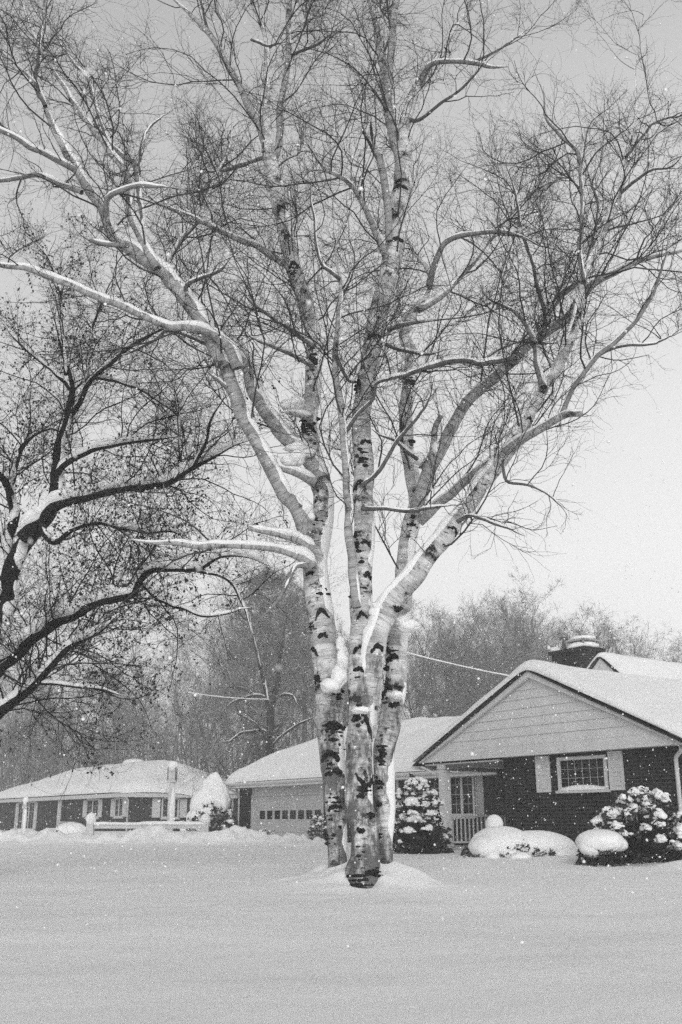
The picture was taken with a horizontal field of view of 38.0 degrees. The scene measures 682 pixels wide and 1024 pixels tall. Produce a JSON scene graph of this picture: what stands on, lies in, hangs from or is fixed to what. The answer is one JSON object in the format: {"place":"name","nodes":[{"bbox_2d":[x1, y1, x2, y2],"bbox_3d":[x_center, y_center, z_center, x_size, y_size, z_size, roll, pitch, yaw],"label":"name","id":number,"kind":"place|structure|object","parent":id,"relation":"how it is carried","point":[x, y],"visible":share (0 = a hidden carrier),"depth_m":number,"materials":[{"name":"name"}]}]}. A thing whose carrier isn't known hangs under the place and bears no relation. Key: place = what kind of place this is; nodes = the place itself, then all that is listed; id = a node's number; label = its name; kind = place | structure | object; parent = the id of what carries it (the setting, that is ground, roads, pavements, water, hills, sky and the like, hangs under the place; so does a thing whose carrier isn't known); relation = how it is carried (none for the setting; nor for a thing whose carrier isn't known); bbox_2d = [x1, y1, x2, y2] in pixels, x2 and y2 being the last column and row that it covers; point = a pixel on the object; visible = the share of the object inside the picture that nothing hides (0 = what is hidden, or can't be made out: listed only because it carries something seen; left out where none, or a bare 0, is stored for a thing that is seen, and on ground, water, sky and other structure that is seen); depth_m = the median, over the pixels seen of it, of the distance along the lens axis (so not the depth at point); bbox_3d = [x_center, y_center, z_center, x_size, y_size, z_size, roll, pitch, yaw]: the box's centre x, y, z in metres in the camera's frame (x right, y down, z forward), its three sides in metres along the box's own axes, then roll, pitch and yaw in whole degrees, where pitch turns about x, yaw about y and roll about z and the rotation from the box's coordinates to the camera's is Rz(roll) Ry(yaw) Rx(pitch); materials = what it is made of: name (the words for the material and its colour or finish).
{"place":"outdoors","nodes":[
{"label":"outdoors","id":0,"kind":"place"},
{"bbox_2d":[0,824,681,1023],"bbox_3d":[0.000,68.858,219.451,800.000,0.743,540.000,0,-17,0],"label":"snowy ground","id":1,"kind":"structure","parent":0,"point":[267,944],"depth_m":7.13,"materials":[{"name":"white snow"}]},
{"bbox_2d":[0,678,43,787],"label":"bare tree","id":2,"kind":"object","parent":1,"relation":"on","point":[11,742],"visible":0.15,"depth_m":100.87,"materials":[{"name":"grey plant"}]},
{"bbox_2d":[21,796,28,832],"bbox_3d":[-14.070,13.737,43.901,0.269,2.171,0.262,0,-17,0],"label":"lamp post","id":3,"kind":"object","parent":1,"relation":"on","point":[25,803],"visible":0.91,"depth_m":43.94,"materials":[{"name":"white paint"}]},
{"bbox_2d":[0,715,53,790],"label":"bare tree","id":4,"kind":"object","parent":1,"relation":"on","point":[18,781],"visible":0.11,"depth_m":105.58,"materials":[{"name":"grey plant"}]},
{"bbox_2d":[17,828,37,834],"bbox_3d":[-14.306,14.566,44.689,1.272,0.552,1.147,0,-17,0],"label":"buried shrub","id":5,"kind":"object","parent":1,"relation":"on","point":[33,832],"visible":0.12,"depth_m":44.41,"materials":[{"name":"white plant"}]},
{"bbox_2d":[0,665,60,789],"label":"bare tree","id":6,"kind":"object","parent":1,"relation":"on","point":[28,777],"visible":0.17,"depth_m":97.48,"materials":[{"name":"grey plant"}]},
{"bbox_2d":[0,690,67,789],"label":"bare tree","id":7,"kind":"object","parent":1,"relation":"on","point":[3,755],"visible":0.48,"depth_m":95.58,"materials":[{"name":"grey plant"}]},
{"bbox_2d":[19,714,70,779],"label":"bare tree","id":8,"kind":"object","parent":1,"relation":"on","point":[45,751],"visible":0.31,"depth_m":94.96,"materials":[{"name":"grey plant"}]},
{"bbox_2d":[0,651,91,783],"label":"bare tree","id":9,"kind":"object","parent":1,"relation":"on","point":[19,753],"visible":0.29,"depth_m":96.85,"materials":[{"name":"grey plant"}]},
{"bbox_2d":[5,666,132,779],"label":"bare tree","id":10,"kind":"object","parent":1,"relation":"on","point":[34,743],"visible":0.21,"depth_m":95.53,"materials":[{"name":"grey plant"}]},
{"bbox_2d":[31,691,107,778],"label":"bare tree","id":11,"kind":"object","parent":1,"relation":"on","point":[72,752],"visible":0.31,"depth_m":93.88,"materials":[{"name":"grey plant"}]},
{"bbox_2d":[55,822,85,833],"bbox_3d":[-11.416,13.531,41.855,1.407,0.779,1.128,0,-17,0],"label":"buried shrub","id":12,"kind":"object","parent":1,"relation":"on","point":[68,826],"visible":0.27,"depth_m":41.50,"materials":[{"name":"white plant"}]},
{"bbox_2d":[44,703,127,773],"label":"bare tree","id":13,"kind":"object","parent":1,"relation":"on","point":[81,756],"visible":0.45,"depth_m":89.02,"materials":[{"name":"grey plant"}]},
{"bbox_2d":[28,657,177,780],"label":"bare tree","id":14,"kind":"object","parent":1,"relation":"on","point":[73,743],"visible":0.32,"depth_m":88.44,"materials":[{"name":"grey plant"}]},
{"bbox_2d":[67,657,156,765],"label":"bare tree","id":15,"kind":"object","parent":1,"relation":"on","point":[117,745],"visible":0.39,"depth_m":87.25,"materials":[{"name":"grey plant"}]},
{"bbox_2d":[0,759,239,830],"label":"brick bungalow","id":16,"kind":"object","parent":1,"relation":"on","point":[39,813],"visible":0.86,"depth_m":60.70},
{"bbox_2d":[16,802,34,828],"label":"window","id":17,"kind":"structure","parent":16,"relation":"in","point":[18,802],"depth_m":70.31,"materials":[{"name":"white paint"}]},
{"bbox_2d":[84,799,98,818],"bbox_3d":[-15.272,18.219,60.748,0.120,1.180,2.180,12,-21,-33],"label":"window","id":18,"kind":"structure","parent":16,"relation":"in","point":[87,800],"depth_m":60.85,"materials":[{"name":"white paint"}]},
{"bbox_2d":[112,797,123,818],"bbox_3d":[-12.916,17.190,57.478,0.120,1.160,1.400,12,-21,-33],"label":"window","id":19,"kind":"structure","parent":16,"relation":"in","point":[116,817],"depth_m":57.47,"materials":[{"name":"white paint"}]},
{"bbox_2d":[160,798,179,818],"bbox_3d":[-9.971,17.318,57.804,1.210,1.210,0.120,12,-21,-33],"label":"window","id":20,"kind":"structure","parent":16,"relation":"in","point":[162,817],"depth_m":57.76,"materials":[{"name":"white paint"}]},
{"bbox_2d":[64,654,198,763],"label":"bare tree","id":21,"kind":"object","parent":1,"relation":"on","point":[114,715],"visible":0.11,"depth_m":94.90,"materials":[{"name":"grey plant"}]},
{"bbox_2d":[98,680,196,762],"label":"bare tree","id":22,"kind":"object","parent":1,"relation":"on","point":[138,734],"visible":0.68,"depth_m":78.80,"materials":[{"name":"grey plant"}]},
{"bbox_2d":[86,812,209,836],"bbox_3d":[-6.918,11.448,35.394,4.464,1.359,0.366,0,-17,0],"label":"rail fence","id":23,"kind":"object","parent":1,"relation":"on","point":[91,824],"visible":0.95,"depth_m":35.41,"materials":[{"name":"white paint"}]},
{"bbox_2d":[102,700,195,763],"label":"bare tree","id":24,"kind":"object","parent":1,"relation":"on","point":[148,738],"visible":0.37,"depth_m":81.36,"materials":[{"name":"grey plant"}]},
{"bbox_2d":[0,195,333,831],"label":"maple tree","id":25,"kind":"object","parent":1,"relation":"on","point":[36,522],"visible":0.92,"depth_m":14.88,"materials":[{"name":"black plant"}]},
{"bbox_2d":[118,637,215,767],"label":"bare tree","id":26,"kind":"object","parent":1,"relation":"on","point":[155,712],"visible":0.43,"depth_m":82.00,"materials":[{"name":"grey plant"}]},
{"bbox_2d":[167,761,177,830],"bbox_3d":[-6.264,10.819,36.431,0.385,3.233,0.384,0,-17,0],"label":"lamp post","id":27,"kind":"object","parent":1,"relation":"on","point":[172,771],"visible":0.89,"depth_m":36.51,"materials":[{"name":"white paint"}]},
{"bbox_2d":[133,618,239,770],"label":"bare tree","id":28,"kind":"object","parent":1,"relation":"on","point":[175,687],"visible":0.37,"depth_m":91.06,"materials":[{"name":"grey plant"}]},
{"bbox_2d":[132,674,262,778],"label":"bare tree","id":29,"kind":"object","parent":1,"relation":"on","point":[203,730],"visible":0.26,"depth_m":73.51,"materials":[{"name":"grey plant"}]},
{"bbox_2d":[143,661,256,777],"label":"bare tree","id":30,"kind":"object","parent":1,"relation":"on","point":[193,717],"visible":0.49,"depth_m":69.73,"materials":[{"name":"grey plant"}]},
{"bbox_2d":[180,772,237,831],"bbox_3d":[-5.551,12.552,42.165,2.486,2.890,2.225,0,-17,0],"label":"evergreen shrub","id":31,"kind":"object","parent":1,"relation":"on","point":[214,800],"visible":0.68,"depth_m":41.74,"materials":[{"name":"white plant"}]},
{"bbox_2d":[150,627,310,778],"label":"bare tree","id":32,"kind":"object","parent":1,"relation":"on","point":[246,758],"visible":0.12,"depth_m":74.65,"materials":[{"name":"grey plant"}]},
{"bbox_2d":[155,597,310,759],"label":"bare tree","id":33,"kind":"object","parent":1,"relation":"on","point":[192,638],"visible":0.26,"depth_m":77.76,"materials":[{"name":"grey plant"}]},
{"bbox_2d":[182,645,292,792],"bbox_3d":[-6.340,14.064,60.515,7.501,11.496,6.961,2,-17,-6],"label":"bare tree","id":34,"kind":"object","parent":1,"relation":"on","point":[237,743],"visible":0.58,"depth_m":61.13,"materials":[{"name":"grey plant"}]},
{"bbox_2d":[0,692,479,791],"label":"wood","id":35,"kind":"object","parent":1,"relation":"on","point":[11,777],"visible":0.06,"depth_m":101.44,"materials":[{"name":"grey plant"}]},
{"bbox_2d":[117,516,384,812],"bbox_3d":[-4.933,9.187,56.361,14.050,17.879,14.118,10,-20,-30],"label":"forked tree","id":36,"kind":"object","parent":1,"relation":"on","point":[270,725],"visible":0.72,"depth_m":54.79,"materials":[{"name":"grey plant"}]},
{"bbox_2d":[188,692,269,699],"bbox_3d":[-5.961,9.872,52.956,5.132,0.165,0.096,12,-21,-34],"label":"overhead wire","id":37,"kind":"object","parent":36,"relation":"attached to","point":[229,697],"visible":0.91,"depth_m":52.92,"materials":[{"name":"metal"}]},
{"bbox_2d":[197,595,310,764],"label":"bare tree","id":38,"kind":"object","parent":1,"relation":"on","point":[257,752],"visible":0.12,"depth_m":70.82,"materials":[{"name":"grey plant"}]},
{"bbox_2d":[203,561,314,756],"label":"bare tree","id":39,"kind":"object","parent":1,"relation":"on","point":[260,608],"visible":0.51,"depth_m":66.17,"materials":[{"name":"grey plant"}]},
{"bbox_2d":[258,830,274,834],"bbox_3d":[-2.882,12.745,38.963,0.810,0.516,0.669,9,-19,-26],"label":"twiggy shrub","id":40,"kind":"object","parent":1,"relation":"on","point":[268,831],"visible":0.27,"depth_m":39.03,"materials":[{"name":"white plant"}]},
{"bbox_2d":[235,616,337,767],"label":"bare tree","id":41,"kind":"object","parent":1,"relation":"on","point":[309,656],"visible":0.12,"depth_m":69.08,"materials":[{"name":"grey plant"}]},
{"bbox_2d":[262,581,336,741],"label":"bare tree","id":42,"kind":"object","parent":1,"relation":"on","point":[302,598],"visible":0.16,"depth_m":73.91,"materials":[{"name":"grey plant"}]},
{"bbox_2d":[275,667,348,750],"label":"bare tree","id":43,"kind":"object","parent":1,"relation":"on","point":[296,735],"visible":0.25,"depth_m":62.53,"materials":[{"name":"grey plant"}]},
{"bbox_2d":[307,813,326,840],"bbox_3d":[-0.731,11.112,34.745,0.917,1.048,0.840,10,-20,-30],"label":"twiggy shrub","id":44,"kind":"object","parent":1,"relation":"on","point":[321,832],"visible":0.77,"depth_m":34.70,"materials":[{"name":"grey plant"}]},
{"bbox_2d":[263,684,379,751],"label":"bare tree","id":45,"kind":"object","parent":1,"relation":"on","point":[311,728],"visible":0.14,"depth_m":57.90,"materials":[{"name":"grey plant"}]},
{"bbox_2d":[277,632,380,712],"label":"bare tree","id":46,"kind":"object","parent":1,"relation":"on","point":[308,691],"visible":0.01,"depth_m":71.57,"materials":[{"name":"grey plant"}]},
{"bbox_2d":[0,0,681,888],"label":"birch tree","id":47,"kind":"object","parent":1,"relation":"on","point":[384,624],"visible":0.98,"depth_m":13.59,"materials":[{"name":"grey plant"}]},
{"bbox_2d":[283,629,411,736],"bbox_3d":[0.312,13.762,64.530,9.493,14.548,8.809,-2,-17,7],"label":"bare tree","id":48,"kind":"object","parent":1,"relation":"on","point":[314,681],"visible":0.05,"depth_m":64.73,"materials":[{"name":"grey plant"}]},
{"bbox_2d":[282,623,413,736],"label":"bare tree","id":49,"kind":"object","parent":1,"relation":"on","point":[313,677],"visible":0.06,"depth_m":65.63,"materials":[{"name":"grey plant"}]},
{"bbox_2d":[306,598,460,720],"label":"bare tree","id":50,"kind":"object","parent":1,"relation":"on","point":[340,632],"visible":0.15,"depth_m":67.69,"materials":[{"name":"grey plant"}]},
{"bbox_2d":[393,773,453,853],"bbox_3d":[1.820,7.292,23.837,1.860,1.967,1.506,0,-17,0],"label":"rhododendron","id":51,"kind":"object","parent":1,"relation":"on","point":[419,835],"visible":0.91,"depth_m":23.62,"materials":[{"name":"black plant"}]},
{"bbox_2d":[383,597,463,719],"bbox_3d":[4.732,13.324,64.398,7.025,15.502,14.536,-1,-17,3],"label":"bare tree","id":52,"kind":"object","parent":1,"relation":"on","point":[414,649],"visible":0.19,"depth_m":63.46,"materials":[{"name":"grey plant"}]},
{"bbox_2d":[342,602,521,724],"bbox_3d":[4.738,11.789,55.683,11.401,13.246,10.763,-3,-18,9],"label":"bare tree","id":53,"kind":"object","parent":1,"relation":"on","point":[449,647],"visible":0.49,"depth_m":55.35,"materials":[{"name":"grey plant"}]},
{"bbox_2d":[405,648,483,717],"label":"bare tree","id":54,"kind":"object","parent":1,"relation":"on","point":[432,709],"visible":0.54,"depth_m":50.73,"materials":[{"name":"grey plant"}]},
{"bbox_2d":[225,635,681,854],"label":"brick house","id":55,"kind":"structure","parent":1,"relation":"on","point":[596,695],"depth_m":25.02,"materials":[{"name":"grey"}]},
{"bbox_2d":[250,792,323,838],"bbox_3d":[-2.167,12.390,39.575,0.175,2.178,5.530,12,-21,-33],"label":"garage door","id":56,"kind":"structure","parent":55,"relation":"in","point":[262,810],"depth_m":39.63,"materials":[{"name":"grey paint"}]},
{"bbox_2d":[396,779,438,824],"bbox_3d":[2.600,9.604,32.969,0.120,1.570,2.550,12,-21,-33],"label":"window","id":57,"kind":"structure","parent":55,"relation":"in","point":[397,782],"depth_m":33.96,"materials":[{"name":"white paint"}]},
{"bbox_2d":[406,652,507,675],"bbox_3d":[5.366,6.884,44.983,7.270,1.271,0.104,5,-18,-15],"label":"overhead wire","id":58,"kind":"object","parent":55,"relation":"attached to","point":[459,665],"visible":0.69,"depth_m":44.93,"materials":[{"name":"metal"}]},
{"bbox_2d":[451,777,475,818],"bbox_3d":[3.809,8.966,31.324,0.120,1.410,1.340,12,-21,-33],"label":"window","id":59,"kind":"structure","parent":55,"relation":"in","point":[461,794],"depth_m":31.18,"materials":[{"name":"white paint"}]},
{"bbox_2d":[485,775,505,825],"bbox_3d":[4.670,8.964,29.924,0.137,1.980,0.880,12,-21,-33],"label":"front door","id":60,"kind":"structure","parent":55,"relation":"in","point":[494,785],"depth_m":30.03,"materials":[{"name":"paint"}]},
{"bbox_2d":[555,755,610,793],"bbox_3d":[5.655,6.170,23.274,0.125,0.830,1.620,12,-21,-33],"label":"window","id":61,"kind":"structure","parent":55,"relation":"in","point":[583,788],"depth_m":23.19,"materials":[{"name":"white paint"}]},
{"bbox_2d":[402,604,508,718],"bbox_3d":[6.062,11.713,55.309,7.834,12.938,8.442,5,-18,-15],"label":"bare tree","id":62,"kind":"object","parent":1,"relation":"on","point":[442,651],"visible":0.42,"depth_m":54.84,"materials":[{"name":"grey plant"}]},
{"bbox_2d":[378,612,533,720],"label":"bare tree","id":63,"kind":"object","parent":1,"relation":"on","point":[437,657],"visible":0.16,"depth_m":75.44,"materials":[{"name":"grey plant"}]},
{"bbox_2d":[404,630,529,711],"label":"bare tree","id":64,"kind":"object","parent":1,"relation":"on","point":[478,667],"visible":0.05,"depth_m":65.19,"materials":[{"name":"grey plant"}]},
{"bbox_2d":[421,639,533,715],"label":"bare tree","id":65,"kind":"object","parent":1,"relation":"on","point":[487,681],"visible":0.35,"depth_m":49.43,"materials":[{"name":"grey plant"}]},
{"bbox_2d":[406,581,548,711],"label":"bare tree","id":66,"kind":"object","parent":1,"relation":"on","point":[431,616],"visible":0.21,"depth_m":73.33,"materials":[{"name":"grey plant"}]},
{"bbox_2d":[435,611,531,708],"bbox_3d":[7.824,11.381,52.583,5.399,11.916,11.173,-1,-17,4],"label":"bare tree","id":67,"kind":"object","parent":1,"relation":"on","point":[490,652],"visible":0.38,"depth_m":52.35,"materials":[{"name":"grey plant"}]},
{"bbox_2d":[485,814,502,827],"bbox_3d":[3.164,6.737,20.314,0.364,1.017,0.368,0,-17,0],"label":"snow ball","id":68,"kind":"object","parent":1,"relation":"on","point":[493,820],"visible":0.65,"depth_m":20.30,"materials":[{"name":"white snow"}]},
{"bbox_2d":[438,580,567,700],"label":"bare tree","id":69,"kind":"object","parent":1,"relation":"on","point":[522,611],"visible":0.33,"depth_m":65.29,"materials":[{"name":"grey plant"}]},
{"bbox_2d":[422,562,588,703],"bbox_3d":[9.800,11.074,58.222,10.460,16.031,9.707,-9,-19,27],"label":"bare tree","id":70,"kind":"object","parent":1,"relation":"on","point":[501,631],"visible":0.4,"depth_m":59.77,"materials":[{"name":"grey plant"}]},
{"bbox_2d":[462,610,560,691],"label":"bare tree","id":71,"kind":"object","parent":1,"relation":"on","point":[527,639],"visible":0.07,"depth_m":70.70,"materials":[{"name":"grey plant"}]},
{"bbox_2d":[460,826,578,857],"bbox_3d":[3.803,6.653,19.655,2.933,0.794,1.351,0,-17,0],"label":"spreading shrub","id":72,"kind":"object","parent":1,"relation":"on","point":[514,844],"visible":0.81,"depth_m":19.36,"materials":[{"name":"white plant"}]},
{"bbox_2d":[491,640,551,687],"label":"bare tree","id":73,"kind":"object","parent":1,"relation":"on","point":[541,653],"visible":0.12,"depth_m":45.96,"materials":[{"name":"grey plant"}]},
{"bbox_2d":[523,618,621,657],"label":"bare tree","id":74,"kind":"object","parent":1,"relation":"on","point":[600,646],"visible":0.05,"depth_m":74.69,"materials":[{"name":"grey plant"}]},
{"bbox_2d":[514,599,650,657],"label":"bare tree","id":75,"kind":"object","parent":1,"relation":"on","point":[593,629],"visible":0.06,"depth_m":73.58,"materials":[{"name":"grey plant"}]},
{"bbox_2d":[515,600,681,661],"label":"bare tree","id":76,"kind":"object","parent":1,"relation":"on","point":[578,631],"visible":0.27,"depth_m":43.76,"materials":[{"name":"grey plant"}]},
{"bbox_2d":[573,829,627,866],"bbox_3d":[4.685,6.098,17.891,1.000,0.704,0.899,0,-17,0],"label":"boxwood shrub","id":77,"kind":"object","parent":1,"relation":"on","point":[601,839],"visible":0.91,"depth_m":17.64,"materials":[{"name":"white plant"}]},
{"bbox_2d":[577,786,681,863],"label":"rhododendron","id":78,"kind":"object","parent":1,"relation":"on","point":[632,828],"visible":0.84,"depth_m":18.22,"materials":[{"name":"black plant"}]},
{"bbox_2d":[610,619,681,660],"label":"bare tree","id":79,"kind":"object","parent":1,"relation":"on","point":[644,650],"visible":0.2,"depth_m":81.61,"materials":[{"name":"grey plant"}]},
{"bbox_2d":[646,629,681,662],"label":"bare tree","id":80,"kind":"object","parent":1,"relation":"on","point":[679,657],"visible":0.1,"depth_m":76.01,"materials":[{"name":"grey plant"}]},
{"bbox_2d":[663,817,681,861],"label":"rhododendron","id":81,"kind":"object","parent":1,"relation":"on","point":[676,844],"visible":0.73,"depth_m":18.01,"materials":[{"name":"black plant"}]},
{"bbox_2d":[0,0,681,947],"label":"falling snow","id":82,"kind":"structure","parent":0,"point":[84,72],"depth_m":12.01,"materials":[{"name":"white snow"}]},
{"bbox_2d":[0,0,681,787],"label":"sky","id":83,"kind":"structure","parent":0,"point":[608,534],"materials":[{"name":"grey"}]}
]}

